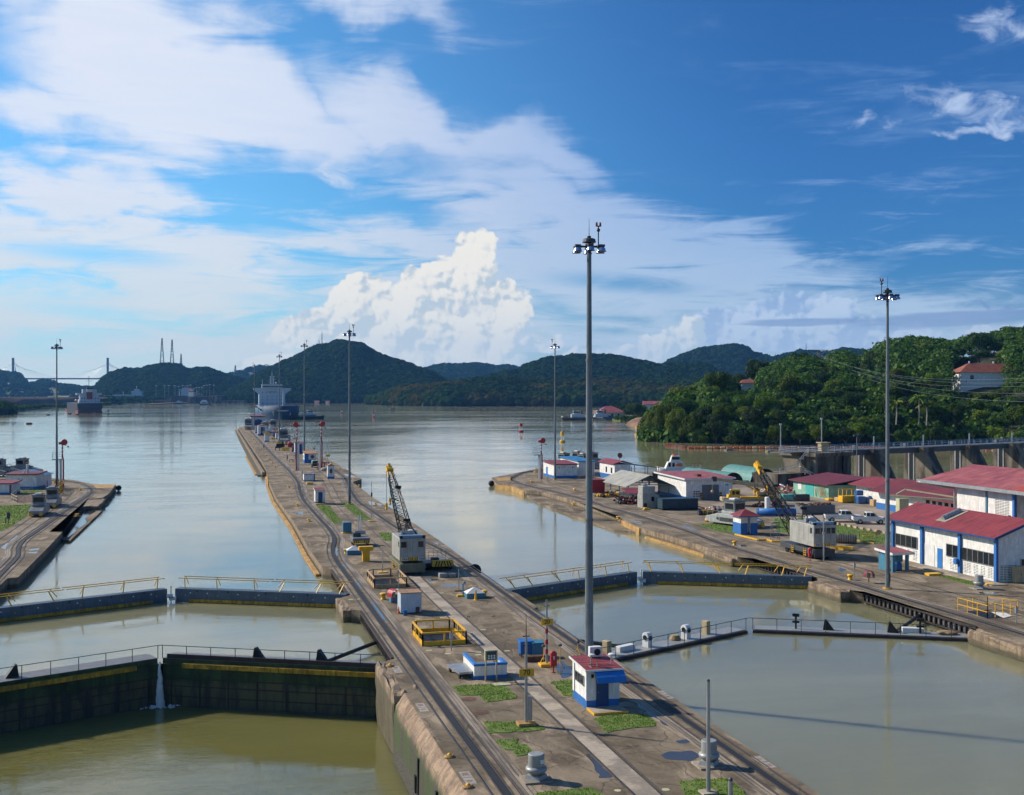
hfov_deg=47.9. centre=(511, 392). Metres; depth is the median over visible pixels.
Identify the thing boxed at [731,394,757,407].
broadleaf tree
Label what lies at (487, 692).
grass
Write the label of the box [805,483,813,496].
double door
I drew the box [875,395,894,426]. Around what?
broadleaf tree
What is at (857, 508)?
ground
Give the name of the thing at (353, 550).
hatch housing
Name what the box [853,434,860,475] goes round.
light pole
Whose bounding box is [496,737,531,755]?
grass
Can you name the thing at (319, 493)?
door
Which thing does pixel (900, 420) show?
broadleaf tree
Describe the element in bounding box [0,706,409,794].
lock chamber water
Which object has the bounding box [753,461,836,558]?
rail crane
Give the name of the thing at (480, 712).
cover plate
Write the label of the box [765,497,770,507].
white tank
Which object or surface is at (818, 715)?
lake water
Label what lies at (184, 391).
locked ship
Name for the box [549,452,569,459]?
towing locomotive
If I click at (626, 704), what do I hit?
cover plate
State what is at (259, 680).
lock gate
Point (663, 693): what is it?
distance marker
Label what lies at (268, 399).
bulk carrier
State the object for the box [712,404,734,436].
broadleaf tree
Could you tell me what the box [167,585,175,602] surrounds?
mitre plate
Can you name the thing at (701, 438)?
broadleaf tree
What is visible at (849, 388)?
broadleaf tree
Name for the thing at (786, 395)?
broadleaf tree
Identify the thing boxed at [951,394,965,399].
broadleaf tree
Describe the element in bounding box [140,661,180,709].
leaking water
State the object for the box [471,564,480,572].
fender tyre
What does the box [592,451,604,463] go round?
towing locomotive
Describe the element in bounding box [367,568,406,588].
pit railing
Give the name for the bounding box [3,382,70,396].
hills
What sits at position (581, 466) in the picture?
white house
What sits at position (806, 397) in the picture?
broadleaf tree
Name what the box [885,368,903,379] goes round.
broadleaf tree
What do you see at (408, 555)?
rail crane
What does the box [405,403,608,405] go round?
hills
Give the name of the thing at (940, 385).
power line
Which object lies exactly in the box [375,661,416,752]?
wall nose
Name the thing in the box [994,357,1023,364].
broadleaf tree
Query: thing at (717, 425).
broadleaf tree
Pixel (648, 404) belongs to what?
shore shed
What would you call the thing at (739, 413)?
broadleaf tree
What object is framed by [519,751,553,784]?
ventilator
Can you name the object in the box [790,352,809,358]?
broadleaf tree
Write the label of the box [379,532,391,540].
grass
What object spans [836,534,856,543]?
concrete pipe
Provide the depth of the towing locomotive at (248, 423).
621.40 m
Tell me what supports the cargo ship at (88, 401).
on the lake water at (818, 715)
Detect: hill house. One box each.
[740,379,755,391]
[951,361,1018,391]
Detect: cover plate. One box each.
[461,697,475,700]
[472,710,489,714]
[492,682,510,685]
[619,702,633,705]
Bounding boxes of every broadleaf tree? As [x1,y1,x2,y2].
[625,402,642,414]
[636,416,647,427]
[638,404,647,414]
[647,420,664,431]
[663,412,686,441]
[666,399,695,411]
[667,383,699,393]
[668,425,689,442]
[678,398,692,405]
[688,428,709,443]
[696,405,712,415]
[698,386,719,396]
[703,370,731,388]
[704,414,723,440]
[706,419,726,442]
[711,401,734,412]
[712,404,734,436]
[716,395,734,404]
[719,423,743,434]
[722,428,750,443]
[728,373,746,380]
[731,379,742,390]
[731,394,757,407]
[734,409,744,423]
[741,407,763,439]
[744,359,769,386]
[747,425,760,443]
[752,394,780,416]
[757,379,778,389]
[760,391,772,396]
[765,425,788,444]
[769,408,786,423]
[773,373,807,394]
[773,391,799,403]
[777,398,795,409]
[780,419,803,439]
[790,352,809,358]
[792,430,807,444]
[800,394,820,402]
[802,380,823,392]
[806,423,829,441]
[809,423,826,444]
[810,370,834,384]
[814,407,840,423]
[817,389,842,398]
[819,366,839,375]
[823,378,845,402]
[826,403,847,409]
[832,426,855,444]
[836,409,849,419]
[840,391,863,406]
[841,386,863,391]
[850,416,866,424]
[851,422,866,440]
[859,358,878,371]
[863,417,883,437]
[864,386,883,400]
[865,351,881,360]
[869,377,885,388]
[872,435,885,444]
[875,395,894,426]
[877,363,898,376]
[879,350,904,362]
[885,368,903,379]
[885,380,918,400]
[885,412,907,431]
[893,429,911,443]
[900,395,928,415]
[902,423,921,432]
[914,342,931,366]
[921,404,951,420]
[923,372,946,393]
[923,427,934,444]
[926,426,960,444]
[936,394,949,401]
[947,403,965,411]
[947,409,961,424]
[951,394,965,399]
[952,356,966,369]
[959,400,983,411]
[966,332,983,356]
[966,350,992,362]
[967,430,980,442]
[968,332,997,359]
[970,410,996,426]
[971,392,997,403]
[978,345,1001,354]
[983,404,996,410]
[985,416,1009,425]
[985,426,1007,441]
[989,389,1004,399]
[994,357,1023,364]
[995,350,1005,357]
[995,389,1013,398]
[997,336,1013,344]
[1005,405,1023,428]
[1005,431,1023,441]
[1010,377,1022,396]
[1011,399,1023,423]
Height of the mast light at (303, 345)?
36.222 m
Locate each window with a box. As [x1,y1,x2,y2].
[33,497,43,501]
[47,490,56,494]
[401,542,406,547]
[418,541,423,546]
[575,670,583,685]
[725,503,732,508]
[736,503,744,509]
[815,528,819,533]
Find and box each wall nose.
[80,498,105,510]
[335,598,353,622]
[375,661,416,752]
[703,550,736,566]
[807,581,850,602]
[967,629,1023,661]
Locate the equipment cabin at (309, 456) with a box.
[302,451,316,462]
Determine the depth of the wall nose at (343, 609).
107.16 m
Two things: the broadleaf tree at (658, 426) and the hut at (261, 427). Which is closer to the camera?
the broadleaf tree at (658, 426)
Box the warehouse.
[654,470,735,499]
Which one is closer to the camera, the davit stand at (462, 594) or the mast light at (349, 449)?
the davit stand at (462, 594)
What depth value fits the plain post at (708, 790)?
57.32 m
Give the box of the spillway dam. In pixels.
[770,432,1023,479]
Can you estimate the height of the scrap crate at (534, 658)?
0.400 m
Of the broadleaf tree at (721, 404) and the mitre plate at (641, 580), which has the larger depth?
the broadleaf tree at (721, 404)
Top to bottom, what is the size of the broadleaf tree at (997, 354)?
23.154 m
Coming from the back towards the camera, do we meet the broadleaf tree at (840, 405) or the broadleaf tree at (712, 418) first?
the broadleaf tree at (840, 405)
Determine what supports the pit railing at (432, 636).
on the lock wall at (568, 763)
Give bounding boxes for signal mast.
[52,439,68,485]
[292,422,299,470]
[313,421,325,469]
[532,438,546,478]
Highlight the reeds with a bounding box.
[17,400,155,409]
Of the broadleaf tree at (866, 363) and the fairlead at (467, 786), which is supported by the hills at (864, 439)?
the broadleaf tree at (866, 363)
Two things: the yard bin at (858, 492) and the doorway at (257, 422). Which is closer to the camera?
the yard bin at (858, 492)
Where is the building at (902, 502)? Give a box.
[890,489,956,511]
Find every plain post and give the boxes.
[698,679,718,794]
[728,777,732,794]
[822,515,824,560]
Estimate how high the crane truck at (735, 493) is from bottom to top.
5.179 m
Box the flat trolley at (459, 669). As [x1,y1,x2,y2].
[447,663,472,678]
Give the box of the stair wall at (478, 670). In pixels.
[463,653,507,679]
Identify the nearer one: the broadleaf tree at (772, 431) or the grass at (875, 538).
the grass at (875, 538)
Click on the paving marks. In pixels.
(444, 617)
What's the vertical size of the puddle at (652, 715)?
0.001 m
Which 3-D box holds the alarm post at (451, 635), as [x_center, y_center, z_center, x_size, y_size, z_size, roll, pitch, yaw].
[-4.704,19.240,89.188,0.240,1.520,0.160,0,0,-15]
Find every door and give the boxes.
[299,444,301,453]
[318,492,321,502]
[596,677,608,706]
[702,484,718,499]
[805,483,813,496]
[924,543,933,566]
[937,548,942,568]
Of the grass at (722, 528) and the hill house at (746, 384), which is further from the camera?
the hill house at (746, 384)
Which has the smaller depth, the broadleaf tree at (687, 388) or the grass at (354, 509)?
the grass at (354, 509)
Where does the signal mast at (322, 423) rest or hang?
on the lock wall at (568, 763)
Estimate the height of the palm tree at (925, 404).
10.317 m
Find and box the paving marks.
[349,592,509,654]
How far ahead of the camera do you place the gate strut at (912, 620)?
103.33 m
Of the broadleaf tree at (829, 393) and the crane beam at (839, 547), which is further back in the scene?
the broadleaf tree at (829, 393)
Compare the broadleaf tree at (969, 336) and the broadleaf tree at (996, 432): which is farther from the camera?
the broadleaf tree at (969, 336)
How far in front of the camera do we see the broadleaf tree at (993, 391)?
512.93 m
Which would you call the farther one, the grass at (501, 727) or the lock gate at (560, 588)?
the lock gate at (560, 588)
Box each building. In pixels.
[102,395,143,396]
[131,389,142,394]
[848,476,892,498]
[869,478,956,511]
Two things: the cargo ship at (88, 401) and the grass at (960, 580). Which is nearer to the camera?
the grass at (960, 580)
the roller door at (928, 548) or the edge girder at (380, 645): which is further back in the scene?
the roller door at (928, 548)
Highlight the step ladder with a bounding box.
[770,522,779,539]
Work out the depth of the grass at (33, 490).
232.77 m
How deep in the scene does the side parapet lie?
365.19 m
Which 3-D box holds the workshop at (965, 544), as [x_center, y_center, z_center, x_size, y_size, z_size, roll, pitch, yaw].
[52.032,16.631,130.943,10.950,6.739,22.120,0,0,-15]
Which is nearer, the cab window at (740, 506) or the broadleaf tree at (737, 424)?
the cab window at (740, 506)
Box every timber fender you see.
[245,456,256,474]
[265,477,319,575]
[645,536,703,556]
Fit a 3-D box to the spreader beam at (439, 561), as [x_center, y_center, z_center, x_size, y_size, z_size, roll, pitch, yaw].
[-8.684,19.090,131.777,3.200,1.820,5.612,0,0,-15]
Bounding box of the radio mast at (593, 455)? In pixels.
[593,436,593,475]
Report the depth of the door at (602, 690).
72.86 m
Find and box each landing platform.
[93,484,115,487]
[496,477,511,480]
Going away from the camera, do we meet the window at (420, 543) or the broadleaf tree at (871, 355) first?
the window at (420, 543)
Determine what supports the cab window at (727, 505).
in the towing locomotive at (731, 505)
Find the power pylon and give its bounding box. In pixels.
[810,350,828,358]
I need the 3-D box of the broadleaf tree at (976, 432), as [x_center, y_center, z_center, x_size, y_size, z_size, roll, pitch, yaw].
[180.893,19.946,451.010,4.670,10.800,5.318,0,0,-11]
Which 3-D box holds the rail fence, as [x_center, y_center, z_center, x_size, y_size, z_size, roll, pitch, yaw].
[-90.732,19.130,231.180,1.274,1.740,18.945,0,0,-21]
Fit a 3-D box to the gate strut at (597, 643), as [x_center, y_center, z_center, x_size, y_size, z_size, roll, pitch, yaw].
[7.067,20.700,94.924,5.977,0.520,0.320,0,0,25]
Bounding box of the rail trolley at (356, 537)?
[350,515,369,545]
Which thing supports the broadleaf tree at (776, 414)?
on the hills at (864, 439)
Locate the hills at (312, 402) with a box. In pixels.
[285,401,363,402]
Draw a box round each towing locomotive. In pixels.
[0,458,19,472]
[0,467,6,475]
[6,457,42,470]
[29,493,49,516]
[45,486,61,507]
[244,418,251,428]
[261,421,269,432]
[269,419,276,430]
[277,428,288,443]
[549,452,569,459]
[577,453,599,467]
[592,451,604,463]
[705,498,764,526]
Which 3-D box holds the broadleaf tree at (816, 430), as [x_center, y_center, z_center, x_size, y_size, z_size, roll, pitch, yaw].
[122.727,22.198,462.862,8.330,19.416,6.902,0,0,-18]
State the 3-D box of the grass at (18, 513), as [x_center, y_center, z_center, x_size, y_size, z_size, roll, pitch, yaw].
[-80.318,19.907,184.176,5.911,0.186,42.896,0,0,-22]
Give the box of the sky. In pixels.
[0,0,1023,385]
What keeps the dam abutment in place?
on the ground at (857, 508)
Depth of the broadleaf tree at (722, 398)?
506.93 m
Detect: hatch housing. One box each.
[346,546,361,554]
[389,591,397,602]
[463,587,484,598]
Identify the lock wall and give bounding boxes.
[0,476,115,595]
[238,427,819,794]
[491,469,1023,643]
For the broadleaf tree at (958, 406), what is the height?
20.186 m
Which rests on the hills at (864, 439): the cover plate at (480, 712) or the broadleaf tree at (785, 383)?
the broadleaf tree at (785, 383)
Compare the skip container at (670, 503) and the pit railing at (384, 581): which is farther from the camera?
the skip container at (670, 503)
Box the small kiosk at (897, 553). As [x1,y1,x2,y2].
[874,547,914,571]
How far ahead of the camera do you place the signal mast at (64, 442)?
242.04 m
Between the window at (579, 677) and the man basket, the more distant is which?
the man basket
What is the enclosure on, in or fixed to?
on the lock wall at (568, 763)
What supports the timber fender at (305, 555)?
attached to the lock wall at (568, 763)
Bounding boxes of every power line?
[812,352,1017,379]
[826,360,1012,386]
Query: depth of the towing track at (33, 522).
175.47 m
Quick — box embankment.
[0,397,111,404]
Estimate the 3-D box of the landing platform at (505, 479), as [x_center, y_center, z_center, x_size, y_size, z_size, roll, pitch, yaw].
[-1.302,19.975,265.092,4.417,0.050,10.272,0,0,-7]
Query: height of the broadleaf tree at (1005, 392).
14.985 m
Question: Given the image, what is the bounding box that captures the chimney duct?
[25,462,29,472]
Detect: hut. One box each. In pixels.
[257,424,266,435]
[264,433,268,441]
[294,441,303,453]
[313,487,325,504]
[327,463,334,478]
[397,589,421,613]
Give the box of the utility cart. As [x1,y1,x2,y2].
[311,460,318,467]
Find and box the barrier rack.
[275,444,284,450]
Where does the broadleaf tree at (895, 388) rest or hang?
on the hills at (864, 439)
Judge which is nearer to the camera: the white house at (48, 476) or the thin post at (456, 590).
the thin post at (456, 590)
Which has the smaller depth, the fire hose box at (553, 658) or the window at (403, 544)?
the fire hose box at (553, 658)
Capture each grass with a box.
[0,504,29,530]
[18,488,42,493]
[317,505,341,523]
[341,502,369,519]
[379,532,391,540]
[453,683,516,701]
[483,721,545,733]
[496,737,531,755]
[536,787,603,794]
[551,680,572,697]
[593,713,655,732]
[678,778,745,794]
[696,523,736,533]
[774,517,890,543]
[938,575,973,585]
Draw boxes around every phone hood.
[387,588,397,602]
[863,570,874,582]
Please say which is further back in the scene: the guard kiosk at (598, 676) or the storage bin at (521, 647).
the storage bin at (521, 647)
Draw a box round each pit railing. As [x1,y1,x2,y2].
[11,488,31,502]
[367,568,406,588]
[412,619,466,645]
[958,596,1017,618]
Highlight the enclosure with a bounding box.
[302,471,314,480]
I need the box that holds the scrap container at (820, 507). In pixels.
[795,502,834,513]
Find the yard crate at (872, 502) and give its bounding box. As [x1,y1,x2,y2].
[870,499,875,505]
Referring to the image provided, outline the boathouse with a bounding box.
[249,415,264,428]
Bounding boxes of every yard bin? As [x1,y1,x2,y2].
[780,494,793,500]
[794,494,809,500]
[854,490,862,495]
[855,496,865,502]
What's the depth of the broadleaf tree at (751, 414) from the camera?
473.18 m
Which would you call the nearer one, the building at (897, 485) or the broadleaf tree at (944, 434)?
the building at (897, 485)
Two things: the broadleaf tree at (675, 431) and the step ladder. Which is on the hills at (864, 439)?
the broadleaf tree at (675, 431)
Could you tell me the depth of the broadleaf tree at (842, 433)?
461.72 m
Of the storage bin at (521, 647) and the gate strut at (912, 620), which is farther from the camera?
the gate strut at (912, 620)
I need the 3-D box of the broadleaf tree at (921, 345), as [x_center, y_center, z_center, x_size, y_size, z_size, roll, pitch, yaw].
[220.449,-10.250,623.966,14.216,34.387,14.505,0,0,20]
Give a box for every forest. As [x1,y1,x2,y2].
[0,369,92,396]
[91,362,246,396]
[224,339,447,402]
[228,364,272,378]
[364,375,702,405]
[423,362,519,379]
[478,352,722,379]
[664,343,866,378]
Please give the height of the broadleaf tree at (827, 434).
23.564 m
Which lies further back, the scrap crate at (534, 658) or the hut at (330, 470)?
the hut at (330, 470)
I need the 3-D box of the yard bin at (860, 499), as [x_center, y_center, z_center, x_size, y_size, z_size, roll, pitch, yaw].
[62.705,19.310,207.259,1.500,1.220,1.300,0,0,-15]
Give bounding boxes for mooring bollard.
[380,593,386,599]
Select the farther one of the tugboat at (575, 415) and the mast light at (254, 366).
the tugboat at (575, 415)
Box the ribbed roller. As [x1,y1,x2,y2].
[697,509,715,514]
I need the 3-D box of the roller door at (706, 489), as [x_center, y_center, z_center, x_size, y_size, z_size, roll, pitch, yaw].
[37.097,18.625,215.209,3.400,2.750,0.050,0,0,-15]
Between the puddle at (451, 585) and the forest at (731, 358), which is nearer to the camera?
the puddle at (451, 585)
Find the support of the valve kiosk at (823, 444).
on the spillway dam
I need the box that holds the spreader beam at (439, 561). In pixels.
[422,548,453,569]
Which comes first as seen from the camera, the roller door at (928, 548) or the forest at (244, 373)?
the roller door at (928, 548)
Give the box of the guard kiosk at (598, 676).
[569,645,628,715]
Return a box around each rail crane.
[385,463,425,572]
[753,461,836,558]
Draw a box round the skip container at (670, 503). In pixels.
[657,497,697,509]
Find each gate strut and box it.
[327,640,376,660]
[578,639,618,647]
[897,614,919,631]
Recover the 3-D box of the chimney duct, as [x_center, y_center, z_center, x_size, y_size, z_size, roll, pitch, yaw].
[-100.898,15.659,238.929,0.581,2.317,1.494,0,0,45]
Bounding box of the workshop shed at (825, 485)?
[788,472,866,498]
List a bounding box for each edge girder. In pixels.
[331,570,349,594]
[360,611,393,660]
[754,562,815,580]
[863,594,977,633]
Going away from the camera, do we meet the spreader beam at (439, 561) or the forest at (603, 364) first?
the spreader beam at (439, 561)
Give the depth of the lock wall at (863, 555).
139.46 m
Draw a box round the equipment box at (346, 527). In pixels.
[341,522,351,533]
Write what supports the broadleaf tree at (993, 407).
on the hills at (864, 439)
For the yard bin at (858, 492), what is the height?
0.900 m
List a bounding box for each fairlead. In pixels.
[444,753,454,758]
[462,783,473,788]
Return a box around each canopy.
[621,488,637,497]
[626,463,659,474]
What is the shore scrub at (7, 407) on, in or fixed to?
on the riverbank
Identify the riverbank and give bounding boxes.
[18,402,152,411]
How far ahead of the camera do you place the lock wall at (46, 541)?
164.34 m
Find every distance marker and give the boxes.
[392,666,402,672]
[415,703,428,711]
[459,771,476,783]
[657,691,672,698]
[752,756,775,767]
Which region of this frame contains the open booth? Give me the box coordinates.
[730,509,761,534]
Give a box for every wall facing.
[495,484,523,495]
[620,520,639,535]
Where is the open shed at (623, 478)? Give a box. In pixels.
[602,470,673,496]
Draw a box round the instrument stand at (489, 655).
[484,649,497,681]
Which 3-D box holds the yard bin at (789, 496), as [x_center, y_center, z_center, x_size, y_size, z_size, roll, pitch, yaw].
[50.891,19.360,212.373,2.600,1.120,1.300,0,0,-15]
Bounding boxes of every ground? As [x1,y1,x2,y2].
[592,467,893,544]
[593,410,632,420]
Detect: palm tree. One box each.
[889,399,905,424]
[908,394,928,426]
[915,400,937,425]
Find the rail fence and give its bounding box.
[57,480,63,494]
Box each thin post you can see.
[368,481,374,520]
[378,549,386,572]
[453,569,461,591]
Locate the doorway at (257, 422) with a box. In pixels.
[255,419,261,425]
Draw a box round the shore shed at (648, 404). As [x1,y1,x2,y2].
[642,401,659,408]
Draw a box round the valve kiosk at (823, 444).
[816,442,830,451]
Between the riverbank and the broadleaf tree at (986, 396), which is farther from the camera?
the riverbank
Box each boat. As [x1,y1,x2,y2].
[572,450,583,455]
[657,444,701,470]
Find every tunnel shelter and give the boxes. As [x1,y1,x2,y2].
[682,467,742,480]
[721,464,772,481]
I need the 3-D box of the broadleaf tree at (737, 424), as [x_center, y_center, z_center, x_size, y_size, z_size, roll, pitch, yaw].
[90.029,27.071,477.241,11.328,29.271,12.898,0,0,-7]
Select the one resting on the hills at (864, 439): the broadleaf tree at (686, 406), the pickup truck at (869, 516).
the broadleaf tree at (686, 406)
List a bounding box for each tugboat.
[291,404,324,418]
[561,410,585,419]
[585,409,613,418]
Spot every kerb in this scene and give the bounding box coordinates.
[734,534,780,541]
[825,520,890,533]
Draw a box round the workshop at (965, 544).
[883,502,1023,585]
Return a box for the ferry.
[199,400,210,404]
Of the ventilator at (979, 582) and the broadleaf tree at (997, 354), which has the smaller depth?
the ventilator at (979, 582)
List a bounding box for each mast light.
[51,339,62,486]
[252,364,256,429]
[277,352,281,436]
[300,341,307,450]
[343,323,355,503]
[550,339,559,479]
[573,222,605,654]
[875,276,899,588]
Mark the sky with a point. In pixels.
(243, 184)
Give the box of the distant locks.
[145,395,246,404]
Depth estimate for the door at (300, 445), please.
374.65 m
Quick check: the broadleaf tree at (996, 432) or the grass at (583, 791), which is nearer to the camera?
the grass at (583, 791)
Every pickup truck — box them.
[823,510,860,521]
[850,512,884,523]
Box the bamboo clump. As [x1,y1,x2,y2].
[644,401,704,440]
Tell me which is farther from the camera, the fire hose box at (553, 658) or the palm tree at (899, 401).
the palm tree at (899, 401)
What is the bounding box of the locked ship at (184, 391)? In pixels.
[169,386,193,397]
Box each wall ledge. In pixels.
[61,507,101,541]
[527,495,635,533]
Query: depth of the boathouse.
636.96 m
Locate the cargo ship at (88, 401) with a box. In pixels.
[65,388,102,412]
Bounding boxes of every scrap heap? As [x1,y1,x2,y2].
[594,490,618,496]
[613,495,636,503]
[698,506,723,510]
[752,500,781,507]
[753,484,792,492]
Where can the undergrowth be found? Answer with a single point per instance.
(946, 354)
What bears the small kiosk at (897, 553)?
on the lock wall at (863, 555)
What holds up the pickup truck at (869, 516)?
on the ground at (857, 508)
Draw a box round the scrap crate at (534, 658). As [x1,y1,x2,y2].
[524,654,544,661]
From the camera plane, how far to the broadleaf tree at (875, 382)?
533.27 m
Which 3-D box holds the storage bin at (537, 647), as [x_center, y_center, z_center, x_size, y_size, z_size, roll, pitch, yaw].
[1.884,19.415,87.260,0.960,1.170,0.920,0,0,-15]
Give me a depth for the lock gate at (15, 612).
111.11 m
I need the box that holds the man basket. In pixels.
[838,488,855,501]
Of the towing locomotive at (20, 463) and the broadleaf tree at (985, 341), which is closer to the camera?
the towing locomotive at (20, 463)
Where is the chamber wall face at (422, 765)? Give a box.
[393,693,468,794]
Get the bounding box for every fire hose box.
[550,650,556,672]
[808,548,811,560]
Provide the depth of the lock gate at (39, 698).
86.02 m
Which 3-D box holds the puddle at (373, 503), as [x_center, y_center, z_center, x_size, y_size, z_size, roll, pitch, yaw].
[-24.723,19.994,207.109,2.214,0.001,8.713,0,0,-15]
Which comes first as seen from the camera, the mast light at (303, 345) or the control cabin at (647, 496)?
the control cabin at (647, 496)
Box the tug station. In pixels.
[595,406,624,416]
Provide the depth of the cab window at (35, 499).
187.33 m
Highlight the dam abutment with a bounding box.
[752,446,853,485]
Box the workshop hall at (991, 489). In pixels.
[916,464,1023,517]
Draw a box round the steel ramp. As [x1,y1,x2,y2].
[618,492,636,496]
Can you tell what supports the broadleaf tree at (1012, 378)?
on the hills at (864, 439)
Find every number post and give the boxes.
[516,625,536,726]
[538,583,554,667]
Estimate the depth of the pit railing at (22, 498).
216.46 m
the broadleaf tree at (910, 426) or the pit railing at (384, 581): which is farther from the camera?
the broadleaf tree at (910, 426)
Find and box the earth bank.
[626,417,641,425]
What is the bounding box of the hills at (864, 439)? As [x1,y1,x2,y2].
[663,353,1023,445]
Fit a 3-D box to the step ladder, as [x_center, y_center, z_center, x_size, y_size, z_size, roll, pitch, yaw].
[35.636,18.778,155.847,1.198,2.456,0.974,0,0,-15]
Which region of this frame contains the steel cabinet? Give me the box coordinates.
[1012,565,1023,582]
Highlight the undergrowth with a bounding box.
[636,325,1023,442]
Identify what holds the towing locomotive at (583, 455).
on the ground at (857, 508)
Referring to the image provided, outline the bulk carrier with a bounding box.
[253,376,299,419]
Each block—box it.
[438,572,455,577]
[924,572,941,575]
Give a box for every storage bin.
[517,638,532,656]
[531,639,544,654]
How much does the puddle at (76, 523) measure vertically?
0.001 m
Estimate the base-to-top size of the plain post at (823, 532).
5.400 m
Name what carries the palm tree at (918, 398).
on the hills at (864, 439)
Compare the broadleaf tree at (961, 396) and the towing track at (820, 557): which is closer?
the towing track at (820, 557)
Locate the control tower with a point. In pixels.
(191, 393)
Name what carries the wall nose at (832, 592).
attached to the lock wall at (863, 555)
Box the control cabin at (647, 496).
[637,483,658,507]
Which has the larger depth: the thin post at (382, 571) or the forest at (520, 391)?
the forest at (520, 391)
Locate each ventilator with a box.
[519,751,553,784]
[691,738,726,770]
[969,575,989,589]
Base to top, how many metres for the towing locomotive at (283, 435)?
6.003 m
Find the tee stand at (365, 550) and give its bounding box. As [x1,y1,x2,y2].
[358,546,372,560]
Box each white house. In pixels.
[0,480,21,494]
[4,471,47,488]
[19,469,52,486]
[543,460,578,477]
[559,456,595,475]
[598,458,632,477]
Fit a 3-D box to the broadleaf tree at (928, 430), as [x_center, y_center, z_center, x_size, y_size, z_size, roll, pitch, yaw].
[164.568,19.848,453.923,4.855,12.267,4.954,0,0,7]
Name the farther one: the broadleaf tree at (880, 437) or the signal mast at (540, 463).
the broadleaf tree at (880, 437)
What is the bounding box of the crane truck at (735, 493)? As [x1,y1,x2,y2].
[711,476,786,502]
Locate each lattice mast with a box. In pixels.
[160,338,163,362]
[170,340,173,362]
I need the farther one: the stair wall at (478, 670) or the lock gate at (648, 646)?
the lock gate at (648, 646)
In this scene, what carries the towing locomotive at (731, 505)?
on the lock wall at (863, 555)
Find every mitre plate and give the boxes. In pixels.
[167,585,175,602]
[638,569,645,583]
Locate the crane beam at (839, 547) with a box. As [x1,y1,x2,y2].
[831,545,853,549]
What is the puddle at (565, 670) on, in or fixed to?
on the lock wall at (568, 763)
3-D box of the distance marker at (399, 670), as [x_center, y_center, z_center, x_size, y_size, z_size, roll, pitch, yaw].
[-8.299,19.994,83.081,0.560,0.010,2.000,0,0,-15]
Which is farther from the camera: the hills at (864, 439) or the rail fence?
the hills at (864, 439)
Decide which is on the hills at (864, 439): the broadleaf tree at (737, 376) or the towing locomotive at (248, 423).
the broadleaf tree at (737, 376)
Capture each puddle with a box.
[62,510,95,536]
[368,501,381,505]
[371,602,386,620]
[441,584,464,586]
[556,661,572,677]
[585,754,611,777]
[631,700,667,725]
[661,751,698,760]
[676,739,689,742]
[979,592,998,593]
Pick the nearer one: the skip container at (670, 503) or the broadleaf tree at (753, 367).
the skip container at (670, 503)
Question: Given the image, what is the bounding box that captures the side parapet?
[235,428,266,476]
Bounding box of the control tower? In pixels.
[188,389,194,396]
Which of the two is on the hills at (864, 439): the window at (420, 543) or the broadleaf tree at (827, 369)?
the broadleaf tree at (827, 369)
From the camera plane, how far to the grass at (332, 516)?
189.56 m
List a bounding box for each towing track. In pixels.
[0,479,95,581]
[0,488,70,546]
[249,429,535,794]
[269,435,664,794]
[291,441,809,794]
[510,470,1023,637]
[541,477,1023,616]
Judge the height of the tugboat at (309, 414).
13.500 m
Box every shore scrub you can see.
[0,400,18,414]
[100,395,207,404]
[610,402,642,414]
[613,415,642,419]
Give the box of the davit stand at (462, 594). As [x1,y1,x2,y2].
[457,581,465,596]
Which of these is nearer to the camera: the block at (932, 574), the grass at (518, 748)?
the grass at (518, 748)
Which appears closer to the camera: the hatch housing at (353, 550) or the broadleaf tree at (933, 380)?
the hatch housing at (353, 550)
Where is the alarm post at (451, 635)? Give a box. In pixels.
[450,631,452,650]
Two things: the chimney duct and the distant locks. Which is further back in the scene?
the distant locks
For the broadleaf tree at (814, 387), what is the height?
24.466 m
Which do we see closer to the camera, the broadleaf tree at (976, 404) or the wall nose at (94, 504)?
the wall nose at (94, 504)
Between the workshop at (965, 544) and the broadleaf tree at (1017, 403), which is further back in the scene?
the broadleaf tree at (1017, 403)
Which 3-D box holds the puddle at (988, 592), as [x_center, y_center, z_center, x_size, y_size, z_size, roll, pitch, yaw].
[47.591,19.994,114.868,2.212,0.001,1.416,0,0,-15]
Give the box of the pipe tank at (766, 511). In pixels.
[756,508,795,515]
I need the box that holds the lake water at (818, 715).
[0,403,1023,794]
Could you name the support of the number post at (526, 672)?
on the lock wall at (568, 763)
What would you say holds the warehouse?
on the ground at (857, 508)
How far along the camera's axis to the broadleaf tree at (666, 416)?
486.91 m
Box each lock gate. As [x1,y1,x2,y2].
[0,577,166,621]
[0,645,159,733]
[161,645,386,716]
[175,576,352,607]
[498,561,636,600]
[602,618,747,660]
[643,560,811,588]
[752,613,977,641]
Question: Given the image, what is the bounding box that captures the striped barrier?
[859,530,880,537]
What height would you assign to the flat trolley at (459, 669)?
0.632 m
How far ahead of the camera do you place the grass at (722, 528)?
170.06 m
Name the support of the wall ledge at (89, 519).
attached to the lock wall at (46, 541)
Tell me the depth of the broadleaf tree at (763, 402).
491.12 m
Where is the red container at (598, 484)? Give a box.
[592,478,604,492]
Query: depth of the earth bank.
745.87 m
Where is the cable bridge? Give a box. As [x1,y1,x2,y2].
[4,358,118,378]
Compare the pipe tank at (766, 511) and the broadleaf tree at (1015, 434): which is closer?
the pipe tank at (766, 511)
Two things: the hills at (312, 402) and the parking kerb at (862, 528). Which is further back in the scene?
the hills at (312, 402)
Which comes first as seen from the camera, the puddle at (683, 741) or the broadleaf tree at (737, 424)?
the puddle at (683, 741)

